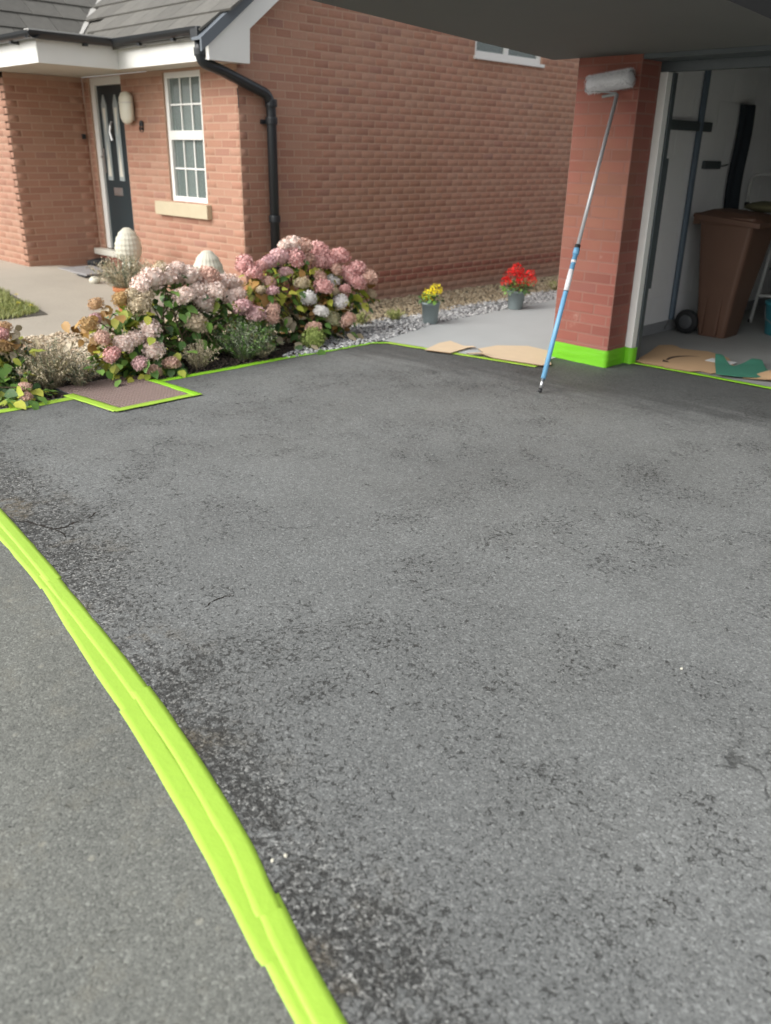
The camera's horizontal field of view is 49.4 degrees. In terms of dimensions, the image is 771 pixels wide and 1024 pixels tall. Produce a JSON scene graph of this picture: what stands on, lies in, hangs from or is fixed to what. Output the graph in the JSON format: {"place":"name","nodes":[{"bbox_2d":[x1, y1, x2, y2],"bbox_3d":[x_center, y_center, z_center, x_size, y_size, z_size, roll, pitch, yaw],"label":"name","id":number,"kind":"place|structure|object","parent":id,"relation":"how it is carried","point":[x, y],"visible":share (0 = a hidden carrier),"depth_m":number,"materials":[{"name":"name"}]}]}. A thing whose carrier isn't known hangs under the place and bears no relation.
{"place":"outdoors","nodes":[
{"label":"outdoors","id":0,"kind":"place"},
{"bbox_2d":[0,287,46,319],"bbox_3d":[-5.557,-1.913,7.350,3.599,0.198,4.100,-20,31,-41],"label":"lawn grass","id":1,"kind":"structure","parent":0,"point":[8,300],"depth_m":7.26,"materials":[{"name":"green plant"}]},
{"bbox_2d":[0,260,230,372],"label":"front path","id":2,"kind":"structure","parent":0,"point":[57,295],"depth_m":7.86,"materials":[{"name":"concrete"}]},
{"bbox_2d":[59,265,119,277],"bbox_3d":[-3.143,-2.555,8.872,0.440,0.030,0.720,-20,31,-41],"label":"door mat","id":3,"kind":"object","parent":2,"relation":"on","point":[82,271],"depth_m":8.78,"materials":[{"name":"grey rubber"}]},
{"bbox_2d":[89,276,100,283],"bbox_3d":[-2.901,-2.314,8.352,0.111,0.076,0.106,-20,31,-41],"label":"painted stone","id":4,"kind":"object","parent":2,"relation":"on","point":[93,280],"visible":0.83,"depth_m":8.32,"materials":[{"name":"white stone"}]},
{"bbox_2d":[87,257,109,266],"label":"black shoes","id":5,"kind":"object","parent":2,"relation":"on","point":[92,262],"visible":0.65,"depth_m":9.23,"materials":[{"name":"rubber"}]},
{"bbox_2d":[113,285,128,311],"bbox_3d":[-2.307,-1.900,7.484,0.230,0.225,0.230,-20,31,-41],"label":"flower pot","id":6,"kind":"object","parent":2,"relation":"on","point":[115,289],"visible":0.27,"depth_m":7.35,"materials":[{"name":"ceramic"}]},
{"bbox_2d":[85,252,153,288],"bbox_3d":[-2.321,-2.125,7.395,0.649,0.328,0.636,-4,24,-12],"label":"heather plant","id":7,"kind":"object","parent":6,"relation":"in","point":[125,275],"visible":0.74,"depth_m":7.31,"materials":[{"name":"pink plant"}]},
{"bbox_2d":[115,227,141,273],"bbox_3d":[-2.508,-2.494,8.200,0.258,0.555,0.258,-20,31,-41],"label":"garden egg","id":8,"kind":"object","parent":2,"relation":"on","point":[128,242],"visible":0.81,"depth_m":8.07,"materials":[{"name":"beige stone"}]},
{"bbox_2d":[6,312,290,373],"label":"beige gravel","id":9,"kind":"structure","parent":2,"relation":"on","point":[64,334],"depth_m":6.58,"materials":[{"name":"beige gravel"}]},
{"bbox_2d":[193,250,224,328],"bbox_3d":[-1.495,-1.870,7.113,0.286,0.680,0.286,-20,31,-41],"label":"garden egg","id":10,"kind":"object","parent":2,"relation":"on","point":[207,258],"visible":0.35,"depth_m":6.95,"materials":[{"name":"beige stone"}]},
{"bbox_2d":[0,541,294,1023],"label":"footway","id":11,"kind":"structure","parent":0,"point":[115,908],"depth_m":1.82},
{"bbox_2d":[0,508,347,1023],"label":"masking tape line","id":12,"kind":"object","parent":11,"relation":"on","point":[253,899],"visible":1,"depth_m":2.01,"materials":[{"name":"plastic"}]},
{"bbox_2d":[0,336,368,408],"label":"soil bed","id":13,"kind":"object","parent":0,"point":[193,371],"visible":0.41,"depth_m":6.15,"materials":[{"name":"brown soil"}]},
{"bbox_2d":[0,321,59,409],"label":"hydrangea bush","id":14,"kind":"object","parent":13,"relation":"on","point":[20,393],"visible":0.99,"depth_m":5.25,"materials":[{"name":"green plant"}]},
{"bbox_2d":[2,334,102,388],"bbox_3d":[-2.211,-0.984,5.455,0.695,0.332,0.662,-20,31,-41],"label":"lavender plant","id":15,"kind":"object","parent":13,"relation":"on","point":[40,369],"visible":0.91,"depth_m":5.40,"materials":[{"name":"grey plant"}]},
{"bbox_2d":[55,359,103,386],"bbox_3d":[-2.004,-0.922,5.508,0.325,0.184,0.286,6,24,11],"label":"lavender plant","id":16,"kind":"object","parent":13,"relation":"on","point":[80,376],"visible":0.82,"depth_m":5.48,"materials":[{"name":"green plant"}]},
{"bbox_2d":[19,332,290,382],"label":"edging kerb","id":17,"kind":"structure","parent":13,"relation":"on","point":[112,364],"depth_m":5.85,"materials":[{"name":"concrete"}]},
{"bbox_2d":[61,260,272,386],"bbox_3d":[-1.562,-1.381,5.995,0.716,0.793,1.675,14,26,28],"label":"hydrangea bush","id":18,"kind":"object","parent":13,"relation":"on","point":[146,347],"visible":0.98,"depth_m":5.86,"materials":[{"name":"pink plant"}]},
{"bbox_2d":[180,339,221,368],"bbox_3d":[-1.333,-1.138,5.989,0.344,0.226,0.347,-20,31,-41],"label":"shrub","id":19,"kind":"object","parent":13,"relation":"on","point":[196,357],"visible":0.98,"depth_m":5.99,"materials":[{"name":"green plant"}]},
{"bbox_2d":[210,315,284,359],"bbox_3d":[-1.066,-1.312,6.281,0.570,0.326,0.603,-20,31,-41],"label":"silver shrub","id":20,"kind":"object","parent":13,"relation":"on","point":[243,349],"visible":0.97,"depth_m":6.23,"materials":[{"name":"green plant"}]},
{"bbox_2d":[253,339,279,358],"bbox_3d":[-0.932,-1.246,6.350,0.254,0.154,0.224,-20,31,-41],"label":"silver shrub","id":21,"kind":"object","parent":13,"relation":"on","point":[267,351],"visible":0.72,"depth_m":6.33,"materials":[{"name":"green plant"}]},
{"bbox_2d":[226,235,379,354],"bbox_3d":[-0.600,-1.759,6.782,1.656,0.903,0.860,-20,31,-41],"label":"hydrangea bush","id":22,"kind":"object","parent":13,"relation":"on","point":[311,329],"visible":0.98,"depth_m":6.75,"materials":[{"name":"pink plant"}]},
{"bbox_2d":[0,339,770,1023],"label":"driveway","id":23,"kind":"structure","parent":0,"point":[454,671],"depth_m":2.69,"materials":[{"name":"grey asphalt"}]},
{"bbox_2d":[55,375,186,411],"bbox_3d":[-1.703,-0.770,5.417,0.565,0.028,0.715,-20,31,-41],"label":"drain cover","id":24,"kind":"object","parent":23,"relation":"on","point":[124,393],"visible":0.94,"depth_m":5.40,"materials":[{"name":"metal"}]},
{"bbox_2d":[0,344,366,412],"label":"masking tape line","id":25,"kind":"object","parent":23,"relation":"on","point":[72,396],"visible":0.94,"depth_m":5.30,"materials":[{"name":"paper"}]},
{"bbox_2d":[365,342,537,366],"bbox_3d":[0.500,-1.265,6.637,1.520,0.002,0.182,13,26,27],"label":"masking tape line","id":26,"kind":"object","parent":23,"relation":"on","point":[413,346],"visible":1,"depth_m":6.54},
{"bbox_2d":[538,67,635,392],"bbox_3d":[1.215,-1.902,5.629,0.361,1.995,1.033,18,28,34],"label":"paint roller","id":27,"kind":"object","parent":23,"relation":"on","point":[616,80],"visible":1,"depth_m":5.54,"materials":[{"name":"blue plastic"}]},
{"bbox_2d":[633,362,770,388],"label":"masking tape line","id":28,"kind":"object","parent":23,"relation":"on","point":[705,375],"visible":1,"depth_m":6.06,"materials":[{"name":"green paper"}]},
{"bbox_2d":[299,275,558,336],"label":"side ground","id":29,"kind":"structure","parent":0,"point":[351,307],"depth_m":8.64,"materials":[{"name":"grey gravel"}]},
{"bbox_2d":[385,308,407,319],"bbox_3d":[0.091,-1.857,7.865,0.199,0.119,0.189,11,25,22],"label":"weed sprout","id":30,"kind":"object","parent":29,"relation":"on","point":[394,314],"visible":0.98,"depth_m":7.85,"materials":[{"name":"green plant"}]},
{"bbox_2d":[283,289,556,356],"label":"grey gravel","id":31,"kind":"structure","parent":29,"relation":"on","point":[407,323],"depth_m":7.70,"materials":[{"name":"grey gravel"}]},
{"bbox_2d":[355,311,371,323],"bbox_3d":[-0.216,-1.769,7.631,0.196,0.131,0.209,-20,31,-41],"label":"weed sprout","id":32,"kind":"object","parent":31,"relation":"on","point":[360,319],"visible":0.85,"depth_m":7.62,"materials":[{"name":"green plant"}]},
{"bbox_2d":[544,280,557,290],"bbox_3d":[2.032,-2.661,9.793,0.366,0.147,0.385,2,23,2],"label":"weed sprout","id":33,"kind":"object","parent":31,"relation":"on","point":[551,284],"visible":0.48,"depth_m":9.80,"materials":[{"name":"green plant"}]},
{"bbox_2d":[508,277,538,287],"bbox_3d":[1.614,-2.696,9.840,0.415,0.160,0.415,-20,31,-41],"label":"weed sprout","id":34,"kind":"object","parent":29,"relation":"on","point":[523,281],"visible":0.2,"depth_m":9.82,"materials":[{"name":"green plant"}]},
{"bbox_2d":[383,300,555,361],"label":"garden path","id":35,"kind":"structure","parent":0,"point":[531,325],"depth_m":7.48,"materials":[{"name":"concrete"}]},
{"bbox_2d":[417,284,444,323],"bbox_3d":[0.422,-1.917,7.695,0.263,0.363,0.256,7,24,13],"label":"flower pot","id":36,"kind":"object","parent":35,"relation":"on","point":[430,310],"visible":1,"depth_m":7.66,"materials":[{"name":"grey plastic"}]},
{"bbox_2d":[425,341,475,352],"bbox_3d":[0.507,-1.331,6.755,0.420,0.017,0.330,-20,31,-41],"label":"cardboard piece","id":37,"kind":"object","parent":35,"relation":"on","point":[448,347],"visible":1,"depth_m":6.75,"materials":[{"name":"beige cardboard"}]},
{"bbox_2d":[467,345,550,365],"bbox_3d":[1.064,-1.243,6.565,0.600,0.023,0.710,-20,31,-41],"label":"cardboard piece","id":38,"kind":"object","parent":35,"relation":"on","point":[528,355],"visible":0.94,"depth_m":6.57,"materials":[{"name":"beige cardboard"}]},
{"bbox_2d":[500,263,536,309],"bbox_3d":[1.331,-2.297,8.500,0.362,0.460,0.383,-20,31,-41],"label":"flower pot","id":39,"kind":"object","parent":35,"relation":"on","point":[516,294],"visible":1,"depth_m":8.47,"materials":[{"name":"grey plastic"}]},
{"bbox_2d":[639,306,770,386],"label":"garage floor","id":40,"kind":"structure","parent":0,"point":[748,341],"depth_m":7.14,"materials":[{"name":"grey concrete"}]},
{"bbox_2d":[635,345,736,373],"bbox_3d":[2.379,-1.185,6.484,0.711,0.026,0.793,16,27,30],"label":"cardboard piece","id":41,"kind":"object","parent":40,"relation":"on","point":[674,357],"visible":0.87,"depth_m":6.49,"materials":[{"name":"brown cardboard"}]},
{"bbox_2d":[715,354,767,377],"bbox_3d":[2.657,-1.080,6.197,0.402,0.037,0.577,9,24,17],"label":"green card","id":42,"kind":"object","parent":41,"relation":"on","point":[753,367],"visible":0.98,"depth_m":6.20,"materials":[{"name":"teal cardboard"}]},
{"bbox_2d":[675,208,770,338],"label":"wheelie bin","id":43,"kind":"object","parent":40,"relation":"on","point":[734,244],"visible":1,"depth_m":7.13,"materials":[{"name":"brown plastic"}]},
{"bbox_2d":[742,370,770,379],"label":"cardboard piece","id":44,"kind":"object","parent":40,"relation":"on","point":[765,375],"visible":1,"depth_m":5.97,"materials":[{"name":"beige cardboard"}]},
{"bbox_2d":[744,173,770,322],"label":"step ladder","id":45,"kind":"object","parent":40,"relation":"on","point":[758,295],"visible":0.91,"depth_m":7.87,"materials":[{"name":"white metal"}]},
{"bbox_2d":[764,299,770,335],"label":"plastic tub","id":46,"kind":"object","parent":40,"relation":"on","point":[767,327],"visible":1,"depth_m":7.46,"materials":[{"name":"plastic"}]},
{"bbox_2d":[744,201,770,212],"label":"folded sheet","id":47,"kind":"object","parent":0,"point":[762,206],"visible":0.99,"depth_m":7.06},
{"label":"ground","id":48,"kind":"structure","parent":0,"visible":0},
{"bbox_2d":[0,0,578,310],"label":"brick bungalow","id":49,"kind":"object","parent":48,"relation":"on","point":[403,160],"visible":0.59,"depth_m":8.39,"materials":[{"name":"red brick"}]},
{"bbox_2d":[96,84,133,247],"bbox_3d":[-2.840,-3.613,8.858,0.096,1.612,0.550,-20,31,-41],"label":"front door","id":50,"kind":"structure","parent":49,"relation":"in","point":[114,149],"depth_m":8.83,"materials":[{"name":"grey wood"}]},
{"bbox_2d":[164,70,207,203],"bbox_3d":[-1.835,-3.487,7.823,0.065,1.120,0.635,-20,31,-41],"label":"window","id":51,"kind":"structure","parent":49,"relation":"in","point":[182,88],"depth_m":7.84,"materials":[{"name":"white plastic"}]},
{"bbox_2d":[475,41,540,63],"bbox_3d":[1.345,-5.373,9.143,1.200,0.780,0.060,-20,31,-41],"label":"window","id":52,"kind":"structure","parent":49,"relation":"in","point":[481,49],"depth_m":9.21,"materials":[{"name":"white plastic"}]},
{"bbox_2d":[312,0,770,365],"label":"brick garage","id":53,"kind":"structure","parent":48,"relation":"on","point":[702,68],"depth_m":5.92,"materials":[{"name":"red brick"}]},
{"bbox_2d":[552,341,636,367],"bbox_3d":[1.659,-1.262,6.535,0.481,0.130,0.574,-20,31,-41],"label":"masking tape wrap","id":54,"kind":"object","parent":53,"relation":"attached to","point":[587,355],"visible":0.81,"depth_m":6.37,"materials":[{"name":"green plastic"}]},
{"bbox_2d":[724,104,755,208],"bbox_3d":[3.232,-3.170,7.604,0.320,0.950,0.065,-20,31,-41],"label":"hanging sheet","id":55,"kind":"object","parent":53,"relation":"hanging from","point":[739,155],"visible":0.9,"depth_m":7.54,"materials":[{"name":"black fabric"}]}
]}

